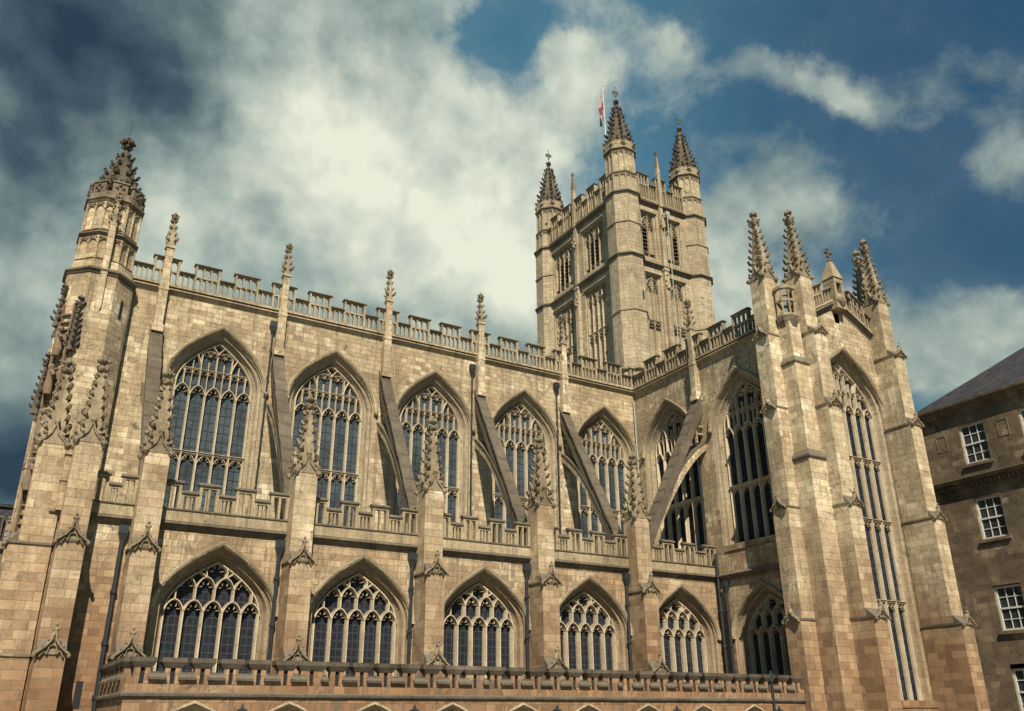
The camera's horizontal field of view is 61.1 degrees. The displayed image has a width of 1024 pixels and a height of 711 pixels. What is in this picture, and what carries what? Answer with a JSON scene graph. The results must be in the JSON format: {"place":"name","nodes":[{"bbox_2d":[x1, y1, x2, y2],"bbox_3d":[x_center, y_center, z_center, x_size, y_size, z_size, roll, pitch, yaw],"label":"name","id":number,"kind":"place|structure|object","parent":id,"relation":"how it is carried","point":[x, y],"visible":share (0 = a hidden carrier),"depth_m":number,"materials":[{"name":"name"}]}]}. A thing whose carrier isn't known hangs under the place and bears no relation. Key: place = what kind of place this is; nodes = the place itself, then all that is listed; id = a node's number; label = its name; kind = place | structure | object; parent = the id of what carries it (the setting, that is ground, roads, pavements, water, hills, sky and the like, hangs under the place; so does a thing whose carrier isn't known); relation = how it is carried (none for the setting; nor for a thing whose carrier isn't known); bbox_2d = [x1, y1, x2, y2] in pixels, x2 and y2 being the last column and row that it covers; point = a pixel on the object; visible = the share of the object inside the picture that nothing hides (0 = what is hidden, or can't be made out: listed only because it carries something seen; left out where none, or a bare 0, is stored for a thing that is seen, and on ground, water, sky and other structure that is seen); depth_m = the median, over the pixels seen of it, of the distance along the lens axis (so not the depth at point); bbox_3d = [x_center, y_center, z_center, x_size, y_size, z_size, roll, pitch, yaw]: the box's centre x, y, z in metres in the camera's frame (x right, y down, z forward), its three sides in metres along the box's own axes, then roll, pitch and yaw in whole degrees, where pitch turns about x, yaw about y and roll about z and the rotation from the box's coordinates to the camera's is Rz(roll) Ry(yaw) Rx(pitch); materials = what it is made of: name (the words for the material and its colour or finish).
{"place":"outdoors","nodes":[
{"label":"outdoors","id":0,"kind":"place"},
{"bbox_2d":[0,503,13,562],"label":"mansard building","id":1,"kind":"structure","parent":0,"point":[6,511],"depth_m":75.24,"materials":[{"name":"stone"}]},
{"bbox_2d":[0,516,4,534],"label":"window","id":2,"kind":"structure","parent":1,"relation":"in","point":[1,517],"depth_m":74.41,"materials":[{"name":"grey glass"}]},
{"bbox_2d":[0,0,1023,503],"label":"sky","id":3,"kind":"structure","parent":0,"point":[412,139],"materials":[{"name":"blue"}]},
{"bbox_2d":[916,347,1023,710],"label":"town house","id":4,"kind":"structure","parent":0,"point":[973,432],"depth_m":53.61,"materials":[{"name":"stone"}]},
{"bbox_2d":[958,420,993,467],"bbox_3d":[29.484,5.638,55.147,0.489,2.745,1.964,13,-26,-29],"label":"window","id":5,"kind":"structure","parent":4,"relation":"in","point":[975,446],"depth_m":55.25,"materials":[{"name":"white paint"}]},
{"bbox_2d":[974,494,1011,542],"bbox_3d":[29.518,10.019,53.286,0.489,2.745,1.964,13,-26,-29],"label":"window","id":6,"kind":"structure","parent":4,"relation":"in","point":[989,509],"depth_m":53.38,"materials":[{"name":"white glass"}]},
{"bbox_2d":[993,583,1023,634],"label":"window","id":7,"kind":"structure","parent":4,"relation":"in","point":[1009,599],"depth_m":51.35,"materials":[{"name":"white glass"}]},
{"bbox_2d":[1011,668,1023,710],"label":"window","id":8,"kind":"structure","parent":4,"relation":"in","point":[1017,673],"depth_m":50.08,"materials":[{"name":"white glass"}]},
{"bbox_2d":[1017,408,1023,435],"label":"window","id":9,"kind":"structure","parent":4,"relation":"in","point":[1020,411],"depth_m":52.99,"materials":[{"name":"white glass"}]},
{"label":"pavement","id":10,"kind":"structure","parent":0,"visible":0},
{"bbox_2d":[95,656,805,710],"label":"cloister range","id":11,"kind":"structure","parent":10,"relation":"on","point":[134,683],"depth_m":32.94,"materials":[{"name":"stone"}]},
{"bbox_2d":[171,700,214,710],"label":"window","id":12,"kind":"structure","parent":11,"relation":"in","point":[194,705],"depth_m":28.83,"materials":[{"name":"stone"}]},
{"bbox_2d":[269,701,307,710],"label":"window","id":13,"kind":"structure","parent":11,"relation":"in","point":[288,706],"depth_m":30.36,"materials":[{"name":"stone"}]},
{"bbox_2d":[357,702,391,710],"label":"window","id":14,"kind":"structure","parent":11,"relation":"in","point":[374,706],"depth_m":31.90,"materials":[{"name":"stone"}]},
{"bbox_2d":[436,702,467,710],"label":"window","id":15,"kind":"structure","parent":11,"relation":"in","point":[452,706],"depth_m":33.42,"materials":[{"name":"stone"}]},
{"bbox_2d":[509,702,537,710],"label":"window","id":16,"kind":"structure","parent":11,"relation":"in","point":[523,706],"depth_m":34.97,"materials":[{"name":"stone"}]},
{"bbox_2d":[575,703,601,710],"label":"window","id":17,"kind":"structure","parent":11,"relation":"in","point":[587,707],"depth_m":36.49,"materials":[{"name":"stone"}]},
{"bbox_2d":[636,703,659,710],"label":"window","id":18,"kind":"structure","parent":11,"relation":"in","point":[647,707],"depth_m":38.03,"materials":[{"name":"stone"}]},
{"bbox_2d":[692,704,714,710],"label":"window","id":19,"kind":"structure","parent":11,"relation":"in","point":[702,707],"depth_m":39.56,"materials":[{"name":"stone"}]},
{"bbox_2d":[744,704,764,710],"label":"window","id":20,"kind":"structure","parent":11,"relation":"in","point":[753,707],"depth_m":41.10,"materials":[{"name":"stone"}]},
{"bbox_2d":[0,87,989,710],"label":"abbey church","id":21,"kind":"structure","parent":10,"relation":"on","point":[642,465],"depth_m":48.06,"materials":[{"name":"stone"}]},
{"bbox_2d":[72,681,83,708],"bbox_3d":[-16.849,13.160,33.611,0.260,1.000,0.260,13,-26,-29],"label":"slit window","id":22,"kind":"structure","parent":21,"relation":"in","point":[79,684],"depth_m":33.51,"materials":[{"name":"grey glass"}]},
{"bbox_2d":[146,541,278,672],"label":"window","id":23,"kind":"structure","parent":21,"relation":"in","point":[216,603],"depth_m":37.78,"materials":[{"name":"stone"}]},
{"bbox_2d":[162,325,268,515],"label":"window","id":24,"kind":"structure","parent":21,"relation":"in","point":[219,387],"depth_m":47.26,"materials":[{"name":"stone"}]},
{"bbox_2d":[276,349,377,526],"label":"window","id":25,"kind":"structure","parent":21,"relation":"in","point":[346,408],"depth_m":50.72,"materials":[{"name":"stone"}]},
{"bbox_2d":[306,554,414,677],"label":"window","id":26,"kind":"structure","parent":21,"relation":"in","point":[358,613],"depth_m":41.01,"materials":[{"name":"stone"}]},
{"bbox_2d":[390,370,475,538],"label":"window","id":27,"kind":"structure","parent":21,"relation":"in","point":[431,394],"depth_m":54.01,"materials":[{"name":"stone"}]},
{"bbox_2d":[443,565,530,678],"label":"window","id":28,"kind":"structure","parent":21,"relation":"in","point":[485,619],"depth_m":44.25,"materials":[{"name":"stone"}]},
{"bbox_2d":[490,388,561,542],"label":"window","id":29,"kind":"structure","parent":21,"relation":"in","point":[520,419],"depth_m":57.20,"materials":[{"name":"stone"}]},
{"bbox_2d":[551,238,573,296],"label":"belfry window","id":30,"kind":"structure","parent":21,"relation":"in","point":[562,257],"depth_m":78.28,"materials":[{"name":"stone"}]},
{"bbox_2d":[580,214,604,275],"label":"belfry window","id":31,"kind":"structure","parent":21,"relation":"in","point":[592,234],"depth_m":74.67,"materials":[{"name":"stone"}]},
{"bbox_2d":[559,575,632,680],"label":"window","id":32,"kind":"structure","parent":21,"relation":"in","point":[593,622],"depth_m":47.47,"materials":[{"name":"stone"}]},
{"bbox_2d":[597,85,606,143],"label":"flag","id":33,"kind":"object","parent":21,"relation":"on","point":[600,102],"visible":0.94,"depth_m":85.31,"materials":[{"name":"white fabric"}]},
{"bbox_2d":[576,405,639,553],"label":"window","id":34,"kind":"structure","parent":21,"relation":"in","point":[608,444],"depth_m":60.39,"materials":[{"name":"stone"}]},
{"bbox_2d":[640,208,658,259],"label":"belfry window","id":35,"kind":"structure","parent":21,"relation":"in","point":[648,222],"depth_m":72.95,"materials":[{"name":"stone"}]},
{"bbox_2d":[663,216,682,267],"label":"belfry window","id":36,"kind":"structure","parent":21,"relation":"in","point":[674,233],"depth_m":74.21,"materials":[{"name":"stone"}]},
{"bbox_2d":[641,398,705,559],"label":"window","id":37,"kind":"structure","parent":21,"relation":"in","point":[684,519],"depth_m":58.30,"materials":[{"name":"stone"}]},
{"bbox_2d":[658,583,722,682],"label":"window","id":38,"kind":"structure","parent":21,"relation":"in","point":[690,633],"depth_m":50.70,"materials":[{"name":"stone"}]},
{"bbox_2d":[707,366,774,551],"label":"window","id":39,"kind":"structure","parent":21,"relation":"in","point":[736,424],"depth_m":53.33,"materials":[{"name":"stone"}]},
{"bbox_2d":[731,579,790,684],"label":"window","id":40,"kind":"structure","parent":21,"relation":"in","point":[758,632],"depth_m":49.49,"materials":[{"name":"stone"}]},
{"bbox_2d":[829,347,938,707],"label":"window","id":41,"kind":"structure","parent":21,"relation":"in","point":[862,400],"depth_m":50.86,"materials":[{"name":"stone"}]}
]}

